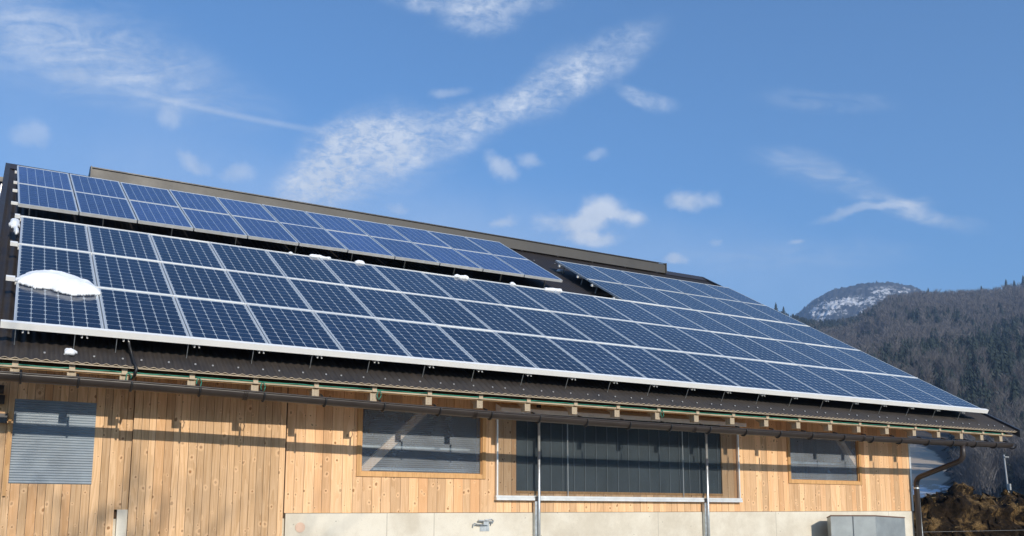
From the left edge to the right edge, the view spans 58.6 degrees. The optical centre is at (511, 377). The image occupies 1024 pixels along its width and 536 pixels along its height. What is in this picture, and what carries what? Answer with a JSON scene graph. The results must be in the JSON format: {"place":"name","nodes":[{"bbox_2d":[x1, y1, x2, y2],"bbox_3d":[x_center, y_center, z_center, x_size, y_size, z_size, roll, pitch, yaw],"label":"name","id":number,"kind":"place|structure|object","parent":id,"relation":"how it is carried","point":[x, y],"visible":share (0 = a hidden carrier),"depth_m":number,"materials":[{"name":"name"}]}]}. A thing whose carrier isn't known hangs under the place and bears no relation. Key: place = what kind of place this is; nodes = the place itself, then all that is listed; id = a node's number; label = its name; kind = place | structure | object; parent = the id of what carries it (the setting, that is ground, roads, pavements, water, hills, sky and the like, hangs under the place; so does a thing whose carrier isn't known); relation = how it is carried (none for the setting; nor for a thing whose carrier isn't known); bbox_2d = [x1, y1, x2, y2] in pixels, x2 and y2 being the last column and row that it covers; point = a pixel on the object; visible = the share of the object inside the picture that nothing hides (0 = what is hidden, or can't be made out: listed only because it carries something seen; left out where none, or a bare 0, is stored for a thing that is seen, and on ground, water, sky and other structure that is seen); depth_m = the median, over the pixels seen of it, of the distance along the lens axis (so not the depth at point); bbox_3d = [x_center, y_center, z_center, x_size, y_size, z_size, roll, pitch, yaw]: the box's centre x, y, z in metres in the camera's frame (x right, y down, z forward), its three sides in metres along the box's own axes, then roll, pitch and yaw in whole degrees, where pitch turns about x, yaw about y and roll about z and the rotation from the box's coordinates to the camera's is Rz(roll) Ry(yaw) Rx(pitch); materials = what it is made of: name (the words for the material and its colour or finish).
{"place":"outdoors","nodes":[
{"label":"outdoors","id":0,"kind":"place"},
{"bbox_2d":[0,0,1023,316],"label":"sky","id":1,"kind":"structure","parent":0,"point":[787,153],"materials":[{"name":"blue"}]},
{"bbox_2d":[796,281,923,322],"bbox_3d":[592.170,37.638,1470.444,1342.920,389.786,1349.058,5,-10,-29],"label":"mountain","id":2,"kind":"structure","parent":0,"point":[840,303],"depth_m":1389.56,"materials":[{"name":"white snow"}]},
{"bbox_2d":[909,430,1023,497],"bbox_3d":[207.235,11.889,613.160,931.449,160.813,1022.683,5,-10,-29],"label":"hillside","id":3,"kind":"structure","parent":0,"point":[926,458],"depth_m":185.31,"materials":[{"name":"white snow"}]},
{"bbox_2d":[779,281,1023,496],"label":"leafless forest","id":4,"kind":"object","parent":3,"relation":"on","point":[985,466],"visible":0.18,"depth_m":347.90,"materials":[{"name":"plant"}]},
{"label":"ground","id":5,"kind":"structure","parent":0,"visible":0},
{"bbox_2d":[913,482,1023,535],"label":"dung heap","id":6,"kind":"object","parent":5,"relation":"on","point":[961,509],"visible":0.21,"depth_m":22.84,"materials":[{"name":"soil"}]},
{"label":"farmyard","id":7,"kind":"structure","parent":0,"visible":0},
{"bbox_2d":[0,163,1022,535],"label":"barn","id":8,"kind":"structure","parent":7,"relation":"on","point":[106,453],"depth_m":13.26,"materials":[{"name":"brown wood"}]},
{"bbox_2d":[0,368,121,535],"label":"door","id":9,"kind":"structure","parent":8,"relation":"in","point":[57,442],"depth_m":10.77,"materials":[{"name":"brown wood"}]},
{"bbox_2d":[127,377,287,535],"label":"door","id":10,"kind":"structure","parent":8,"relation":"in","point":[226,462],"depth_m":11.59,"materials":[{"name":"brown wood"}]},
{"bbox_2d":[11,171,545,286],"bbox_3d":[-4.207,-2.927,18.715,10.660,1.640,2.430,5,-10,-30],"label":"mounting rack","id":11,"kind":"object","parent":8,"relation":"on","point":[13,202],"visible":0.16,"depth_m":16.32,"materials":[{"name":"metal"}]},
{"bbox_2d":[17,165,72,190],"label":"solar panel","id":12,"kind":"object","parent":11,"relation":"on","point":[43,177],"visible":0.89,"depth_m":16.86,"materials":[{"name":"glass"}]},
{"bbox_2d":[17,183,77,214],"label":"solar panel","id":13,"kind":"object","parent":11,"relation":"on","point":[46,198],"visible":1,"depth_m":15.44,"materials":[{"name":"glass"}]},
{"bbox_2d":[69,174,126,198],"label":"solar panel","id":14,"kind":"object","parent":11,"relation":"on","point":[93,185],"visible":0.91,"depth_m":17.32,"materials":[{"name":"glass"}]},
{"bbox_2d":[74,191,136,222],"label":"solar panel","id":15,"kind":"object","parent":11,"relation":"on","point":[103,207],"visible":1,"depth_m":15.90,"materials":[{"name":"glass"}]},
{"bbox_2d":[120,182,178,206],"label":"solar panel","id":16,"kind":"object","parent":11,"relation":"on","point":[142,193],"visible":0.84,"depth_m":17.78,"materials":[{"name":"glass"}]},
{"bbox_2d":[128,200,192,230],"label":"solar panel","id":17,"kind":"object","parent":11,"relation":"on","point":[147,213],"visible":0.94,"depth_m":16.36,"materials":[{"name":"glass"}]},
{"bbox_2d":[169,189,229,214],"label":"solar panel","id":18,"kind":"object","parent":11,"relation":"on","point":[194,201],"visible":0.8,"depth_m":18.25,"materials":[{"name":"glass"}]},
{"bbox_2d":[181,208,246,238],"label":"solar panel","id":19,"kind":"object","parent":11,"relation":"on","point":[212,223],"visible":0.93,"depth_m":16.83,"materials":[{"name":"glass"}]},
{"bbox_2d":[216,197,276,221],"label":"solar panel","id":20,"kind":"object","parent":11,"relation":"on","point":[245,209],"visible":0.79,"depth_m":18.73,"materials":[{"name":"glass"}]},
{"bbox_2d":[231,215,298,245],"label":"solar panel","id":21,"kind":"object","parent":11,"relation":"on","point":[264,230],"visible":0.93,"depth_m":17.30,"materials":[{"name":"glass"}]},
{"bbox_2d":[261,204,321,227],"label":"solar panel","id":22,"kind":"object","parent":11,"relation":"on","point":[290,216],"visible":0.79,"depth_m":19.23,"materials":[{"name":"glass"}]},
{"bbox_2d":[279,222,347,251],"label":"solar panel","id":23,"kind":"object","parent":11,"relation":"on","point":[312,237],"visible":0.94,"depth_m":17.79,"materials":[{"name":"glass"}]},
{"bbox_2d":[305,211,367,235],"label":"solar panel","id":24,"kind":"object","parent":11,"relation":"on","point":[334,223],"visible":0.8,"depth_m":19.69,"materials":[{"name":"glass"}]},
{"bbox_2d":[325,229,394,258],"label":"solar panel","id":25,"kind":"object","parent":11,"relation":"on","point":[360,244],"visible":0.93,"depth_m":18.28,"materials":[{"name":"glass"}]},
{"bbox_2d":[347,218,409,241],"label":"solar panel","id":26,"kind":"object","parent":11,"relation":"on","point":[374,229],"visible":0.8,"depth_m":20.20,"materials":[{"name":"glass"}]},
{"bbox_2d":[370,236,439,264],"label":"solar panel","id":27,"kind":"object","parent":11,"relation":"on","point":[404,250],"visible":0.93,"depth_m":18.77,"materials":[{"name":"glass"}]},
{"bbox_2d":[387,224,450,247],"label":"solar panel","id":28,"kind":"object","parent":11,"relation":"on","point":[419,236],"visible":0.8,"depth_m":20.69,"materials":[{"name":"glass"}]},
{"bbox_2d":[412,242,482,270],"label":"solar panel","id":29,"kind":"object","parent":11,"relation":"on","point":[447,257],"visible":0.93,"depth_m":19.27,"materials":[{"name":"glass"}]},
{"bbox_2d":[428,231,490,253],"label":"solar panel","id":30,"kind":"object","parent":11,"relation":"on","point":[458,242],"visible":0.8,"depth_m":21.20,"materials":[{"name":"glass"}]},
{"bbox_2d":[454,249,523,276],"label":"solar panel","id":31,"kind":"object","parent":11,"relation":"on","point":[490,263],"visible":0.93,"depth_m":19.78,"materials":[{"name":"glass"}]},
{"bbox_2d":[466,237,527,259],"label":"solar panel","id":32,"kind":"object","parent":11,"relation":"on","point":[495,248],"visible":0.8,"depth_m":21.71,"materials":[{"name":"glass"}]},
{"bbox_2d":[493,254,562,281],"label":"solar panel","id":33,"kind":"object","parent":11,"relation":"on","point":[528,268],"visible":0.93,"depth_m":20.28,"materials":[{"name":"glass"}]},
{"bbox_2d":[356,408,485,478],"bbox_3d":[-1.306,0.948,13.229,2.019,1.014,0.162,5,-10,-29],"label":"window frame","id":34,"kind":"structure","parent":8,"relation":"in","point":[481,422],"depth_m":13.21,"materials":[{"name":"brown wood"}]},
{"bbox_2d":[0,213,988,419],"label":"mounting rack","id":35,"kind":"object","parent":8,"relation":"on","point":[188,340],"visible":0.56,"depth_m":12.95,"materials":[{"name":"metal"}]},
{"bbox_2d":[19,216,90,251],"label":"solar panel","id":36,"kind":"object","parent":35,"relation":"on","point":[52,233],"visible":0.96,"depth_m":13.66,"materials":[{"name":"glass"}]},
{"bbox_2d":[17,244,96,285],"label":"solar panel","id":37,"kind":"object","parent":35,"relation":"on","point":[79,264],"visible":0.69,"depth_m":12.44,"materials":[{"name":"glass"}]},
{"bbox_2d":[14,282,103,328],"bbox_3d":[-5.436,-0.869,10.937,0.915,0.043,1.646,5,20,-29],"label":"solar panel","id":38,"kind":"object","parent":35,"relation":"on","point":[42,306],"visible":0.61,"depth_m":10.77,"materials":[{"name":"glass"}]},
{"bbox_2d":[14,270,100,295],"bbox_3d":[-5.742,-1.185,11.550,0.971,0.430,0.721,5,-10,-29],"label":"snow slab","id":39,"kind":"object","parent":38,"relation":"on","point":[63,282],"depth_m":11.37,"materials":[{"name":"white snow"}]},
{"bbox_2d":[87,225,159,260],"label":"solar panel","id":40,"kind":"object","parent":35,"relation":"on","point":[109,241],"visible":0.94,"depth_m":14.12,"materials":[{"name":"glass"}]},
{"bbox_2d":[92,253,172,294],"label":"solar panel","id":41,"kind":"object","parent":35,"relation":"on","point":[117,272],"visible":0.91,"depth_m":12.73,"materials":[{"name":"glass"}]},
{"bbox_2d":[98,287,188,335],"bbox_3d":[-4.619,-0.801,11.390,0.929,0.042,1.646,5,20,-29],"label":"solar panel","id":42,"kind":"object","parent":35,"relation":"on","point":[124,310],"visible":0.91,"depth_m":11.35,"materials":[{"name":"glass"}]},
{"bbox_2d":[150,234,223,268],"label":"solar panel","id":43,"kind":"object","parent":35,"relation":"on","point":[183,251],"visible":0.99,"depth_m":14.58,"materials":[{"name":"glass"}]},
{"bbox_2d":[161,262,243,302],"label":"solar panel","id":44,"kind":"object","parent":35,"relation":"on","point":[198,282],"visible":0.96,"depth_m":13.18,"materials":[{"name":"glass"}]},
{"bbox_2d":[174,296,267,343],"bbox_3d":[-3.794,-0.731,11.848,0.934,0.043,1.646,5,20,-29],"label":"solar panel","id":45,"kind":"object","parent":35,"relation":"on","point":[212,319],"visible":1,"depth_m":11.81,"materials":[{"name":"glass"}]},
{"bbox_2d":[209,242,285,276],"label":"solar panel","id":46,"kind":"object","parent":35,"relation":"on","point":[243,259],"visible":0.9,"depth_m":15.04,"materials":[{"name":"glass"}]},
{"bbox_2d":[226,270,310,309],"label":"solar panel","id":47,"kind":"object","parent":35,"relation":"on","point":[260,289],"visible":0.96,"depth_m":13.64,"materials":[{"name":"glass"}]},
{"bbox_2d":[246,304,341,349],"bbox_3d":[-2.960,-0.663,12.310,0.948,0.044,1.646,5,20,-29],"label":"solar panel","id":48,"kind":"object","parent":35,"relation":"on","point":[290,327],"visible":0.97,"depth_m":12.27,"materials":[{"name":"glass"}]},
{"bbox_2d":[266,250,342,283],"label":"solar panel","id":49,"kind":"object","parent":35,"relation":"on","point":[302,267],"visible":0.89,"depth_m":15.50,"materials":[{"name":"glass"}]},
{"bbox_2d":[287,278,372,316],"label":"solar panel","id":50,"kind":"object","parent":35,"relation":"on","point":[327,297],"visible":0.83,"depth_m":14.12,"materials":[{"name":"glass"}]},
{"bbox_2d":[319,258,398,290],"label":"solar panel","id":51,"kind":"object","parent":35,"relation":"on","point":[356,274],"visible":0.94,"depth_m":15.98,"materials":[{"name":"glass"}]},
{"bbox_2d":[313,311,410,356],"bbox_3d":[-2.122,-0.593,12.775,0.943,0.044,1.646,5,20,-29],"label":"solar panel","id":52,"kind":"object","parent":35,"relation":"on","point":[359,334],"visible":0.97,"depth_m":12.74,"materials":[{"name":"glass"}]},
{"bbox_2d":[345,285,434,323],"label":"solar panel","id":53,"kind":"object","parent":35,"relation":"on","point":[387,304],"visible":0.87,"depth_m":14.59,"materials":[{"name":"glass"}]},
{"bbox_2d":[372,265,451,297],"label":"solar panel","id":54,"kind":"object","parent":35,"relation":"on","point":[408,281],"visible":0.83,"depth_m":16.47,"materials":[{"name":"glass"}]},
{"bbox_2d":[376,318,476,362],"bbox_3d":[-1.266,-0.520,13.251,0.991,0.042,1.646,5,20,-29],"label":"solar panel","id":55,"kind":"object","parent":35,"relation":"on","point":[421,340],"visible":0.99,"depth_m":13.22,"materials":[{"name":"glass"}]},
{"bbox_2d":[402,292,490,329],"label":"solar panel","id":56,"kind":"object","parent":35,"relation":"on","point":[444,311],"visible":0.97,"depth_m":15.08,"materials":[{"name":"glass"}]},
{"bbox_2d":[422,272,500,303],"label":"solar panel","id":57,"kind":"object","parent":35,"relation":"on","point":[460,288],"visible":0.91,"depth_m":16.95,"materials":[{"name":"glass"}]},
{"bbox_2d":[437,325,536,367],"bbox_3d":[-0.392,-0.445,13.736,0.981,0.044,1.646,5,20,-29],"label":"solar panel","id":58,"kind":"object","parent":35,"relation":"on","point":[484,346],"visible":0.96,"depth_m":13.70,"materials":[{"name":"glass"}]},
{"bbox_2d":[455,299,543,335],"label":"solar panel","id":59,"kind":"object","parent":35,"relation":"on","point":[497,317],"visible":0.93,"depth_m":15.56,"materials":[{"name":"glass"}]},
{"bbox_2d":[469,279,546,309],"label":"solar panel","id":60,"kind":"object","parent":35,"relation":"on","point":[506,294],"visible":0.96,"depth_m":17.43,"materials":[{"name":"glass"}]},
{"bbox_2d":[494,331,592,372],"bbox_3d":[0.478,-0.374,14.218,0.981,0.044,1.646,5,20,-29],"label":"solar panel","id":61,"kind":"object","parent":35,"relation":"on","point":[541,352],"visible":1,"depth_m":14.19,"materials":[{"name":"glass"}]},
{"bbox_2d":[505,306,591,340],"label":"solar panel","id":62,"kind":"object","parent":35,"relation":"on","point":[547,323],"visible":0.93,"depth_m":16.05,"materials":[{"name":"glass"}]},
{"bbox_2d":[513,285,590,315],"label":"solar panel","id":63,"kind":"object","parent":35,"relation":"on","point":[550,300],"visible":0.91,"depth_m":17.90,"materials":[{"name":"glass"}]},
{"bbox_2d":[553,290,632,320],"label":"solar panel","id":64,"kind":"object","parent":35,"relation":"on","point":[592,305],"visible":0.9,"depth_m":18.38,"materials":[{"name":"glass"}]},
{"bbox_2d":[550,311,638,346],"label":"solar panel","id":65,"kind":"object","parent":35,"relation":"on","point":[593,329],"visible":0.91,"depth_m":16.52,"materials":[{"name":"glass"}]},
{"bbox_2d":[547,337,645,377],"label":"solar panel","id":66,"kind":"object","parent":35,"relation":"on","point":[593,357],"visible":0.94,"depth_m":14.67,"materials":[{"name":"glass"}]},
{"bbox_2d":[587,279,658,304],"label":"solar panel","id":67,"kind":"object","parent":35,"relation":"on","point":[620,291],"visible":0.99,"depth_m":20.62,"materials":[{"name":"glass"}]},
{"bbox_2d":[593,296,671,325],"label":"solar panel","id":68,"kind":"object","parent":35,"relation":"on","point":[631,311],"visible":0.83,"depth_m":18.86,"materials":[{"name":"glass"}]},
{"bbox_2d":[594,317,680,350],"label":"solar panel","id":69,"kind":"object","parent":35,"relation":"on","point":[637,334],"visible":0.9,"depth_m":16.99,"materials":[{"name":"glass"}]},
{"bbox_2d":[596,343,692,381],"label":"solar panel","id":70,"kind":"object","parent":35,"relation":"on","point":[643,362],"visible":0.97,"depth_m":15.14,"materials":[{"name":"glass"}]},
{"bbox_2d":[623,284,692,309],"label":"solar panel","id":71,"kind":"object","parent":35,"relation":"on","point":[657,296],"visible":0.94,"depth_m":21.11,"materials":[{"name":"glass"}]},
{"bbox_2d":[632,302,707,330],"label":"solar panel","id":72,"kind":"object","parent":35,"relation":"on","point":[668,316],"visible":0.86,"depth_m":19.33,"materials":[{"name":"glass"}]},
{"bbox_2d":[636,322,723,355],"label":"solar panel","id":73,"kind":"object","parent":35,"relation":"on","point":[679,339],"visible":0.89,"depth_m":17.47,"materials":[{"name":"glass"}]},
{"bbox_2d":[641,347,738,385],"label":"solar panel","id":74,"kind":"object","parent":35,"relation":"on","point":[690,367],"visible":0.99,"depth_m":15.62,"materials":[{"name":"glass"}]},
{"bbox_2d":[656,289,723,313],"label":"solar panel","id":75,"kind":"object","parent":35,"relation":"on","point":[689,301],"visible":0.91,"depth_m":21.56,"materials":[{"name":"glass"}]},
{"bbox_2d":[665,306,740,334],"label":"solar panel","id":76,"kind":"object","parent":35,"relation":"on","point":[702,320],"visible":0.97,"depth_m":19.78,"materials":[{"name":"glass"}]},
{"bbox_2d":[675,327,759,359],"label":"solar panel","id":77,"kind":"object","parent":35,"relation":"on","point":[718,344],"visible":0.83,"depth_m":17.94,"materials":[{"name":"glass"}]},
{"bbox_2d":[687,294,752,317],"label":"solar panel","id":78,"kind":"object","parent":35,"relation":"on","point":[718,305],"visible":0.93,"depth_m":22.02,"materials":[{"name":"glass"}]},
{"bbox_2d":[685,352,781,389],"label":"solar panel","id":79,"kind":"object","parent":35,"relation":"on","point":[734,372],"visible":0.96,"depth_m":16.10,"materials":[{"name":"glass"}]},
{"bbox_2d":[698,311,771,338],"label":"solar panel","id":80,"kind":"object","parent":35,"relation":"on","point":[737,326],"visible":0.86,"depth_m":20.22,"materials":[{"name":"glass"}]},
{"bbox_2d":[715,298,780,321],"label":"solar panel","id":81,"kind":"object","parent":35,"relation":"on","point":[748,310],"visible":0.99,"depth_m":22.47,"materials":[{"name":"glass"}]},
{"bbox_2d":[712,332,794,363],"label":"solar panel","id":82,"kind":"object","parent":35,"relation":"on","point":[753,348],"visible":0.89,"depth_m":18.39,"materials":[{"name":"glass"}]},
{"bbox_2d":[728,315,801,342],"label":"solar panel","id":83,"kind":"object","parent":35,"relation":"on","point":[765,329],"visible":0.87,"depth_m":20.66,"materials":[{"name":"glass"}]},
{"bbox_2d":[727,357,820,393],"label":"solar panel","id":84,"kind":"object","parent":35,"relation":"on","point":[774,376],"visible":0.96,"depth_m":16.57,"materials":[{"name":"glass"}]},
{"bbox_2d":[743,302,807,325],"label":"solar panel","id":85,"kind":"object","parent":35,"relation":"on","point":[775,314],"visible":0.89,"depth_m":22.90,"materials":[{"name":"glass"}]},
{"bbox_2d":[745,336,827,367],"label":"solar panel","id":86,"kind":"object","parent":35,"relation":"on","point":[787,352],"visible":0.91,"depth_m":18.84,"materials":[{"name":"glass"}]},
{"bbox_2d":[756,319,829,345],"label":"solar panel","id":87,"kind":"object","parent":35,"relation":"on","point":[792,332],"visible":0.9,"depth_m":21.09,"materials":[{"name":"glass"}]},
{"bbox_2d":[764,361,855,396],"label":"solar panel","id":88,"kind":"object","parent":35,"relation":"on","point":[811,380],"visible":0.93,"depth_m":17.02,"materials":[{"name":"glass"}]},
{"bbox_2d":[776,340,857,370],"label":"solar panel","id":89,"kind":"object","parent":35,"relation":"on","point":[816,355],"visible":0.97,"depth_m":19.27,"materials":[{"name":"glass"}]},
{"bbox_2d":[785,323,857,349],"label":"solar panel","id":90,"kind":"object","parent":35,"relation":"on","point":[820,336],"visible":0.91,"depth_m":21.53,"materials":[{"name":"glass"}]},
{"bbox_2d":[798,365,889,399],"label":"solar panel","id":91,"kind":"object","parent":35,"relation":"on","point":[847,384],"visible":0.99,"depth_m":17.46,"materials":[{"name":"glass"}]},
{"bbox_2d":[807,344,886,373],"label":"solar panel","id":92,"kind":"object","parent":35,"relation":"on","point":[846,359],"visible":0.86,"depth_m":19.70,"materials":[{"name":"glass"}]},
{"bbox_2d":[833,347,913,376],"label":"solar panel","id":93,"kind":"object","parent":35,"relation":"on","point":[872,361],"visible":0.86,"depth_m":20.14,"materials":[{"name":"glass"}]},
{"bbox_2d":[832,369,920,402],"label":"solar panel","id":94,"kind":"object","parent":35,"relation":"on","point":[878,387],"visible":0.94,"depth_m":17.90,"materials":[{"name":"glass"}]},
{"bbox_2d":[862,372,951,405],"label":"solar panel","id":95,"kind":"object","parent":35,"relation":"on","point":[908,389],"visible":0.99,"depth_m":18.33,"materials":[{"name":"glass"}]},
{"bbox_2d":[891,375,978,407],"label":"solar panel","id":96,"kind":"object","parent":35,"relation":"on","point":[936,392],"visible":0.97,"depth_m":18.77,"materials":[{"name":"glass"}]},
{"bbox_2d":[0,363,1004,434],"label":"green cable","id":97,"kind":"object","parent":8,"relation":"on","point":[454,395],"visible":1,"depth_m":12.23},
{"bbox_2d":[558,265,617,298],"bbox_3d":[4.104,-1.944,22.493,5.614,1.463,2.365,5,-10,-29],"label":"mounting rack","id":98,"kind":"object","parent":8,"relation":"on","point":[592,285],"visible":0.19,"depth_m":21.41,"materials":[{"name":"metal"}]},
{"bbox_2d":[555,260,621,283],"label":"solar panel","id":99,"kind":"object","parent":98,"relation":"on","point":[586,272],"visible":0.99,"depth_m":21.92,"materials":[{"name":"glass"}]},
{"bbox_2d":[591,266,653,288],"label":"solar panel","id":100,"kind":"object","parent":98,"relation":"on","point":[621,277],"visible":0.89,"depth_m":22.43,"materials":[{"name":"glass"}]},
{"bbox_2d":[622,271,682,292],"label":"solar panel","id":101,"kind":"object","parent":98,"relation":"on","point":[651,281],"visible":0.9,"depth_m":22.88,"materials":[{"name":"glass"}]},
{"bbox_2d":[650,275,712,297],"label":"solar panel","id":102,"kind":"object","parent":98,"relation":"on","point":[681,286],"visible":0.94,"depth_m":23.35,"materials":[{"name":"glass"}]},
{"bbox_2d":[494,404,745,501],"bbox_3d":[1.905,1.284,14.811,4.885,1.445,0.270,5,-10,-29],"label":"window","id":103,"kind":"structure","parent":8,"relation":"in","point":[577,459],"depth_m":14.80,"materials":[{"name":"metal"}]},
{"bbox_2d":[786,430,862,484],"bbox_3d":[5.848,1.527,17.201,1.944,0.972,0.162,5,-10,-29],"label":"window frame","id":104,"kind":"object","parent":8,"relation":"in","point":[856,474],"depth_m":17.39,"materials":[{"name":"brown wood"}]},
{"bbox_2d":[826,515,905,535],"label":"metal tank","id":105,"kind":"object","parent":7,"relation":"on","point":[858,525],"visible":1,"depth_m":16.32,"materials":[{"name":"metal"}]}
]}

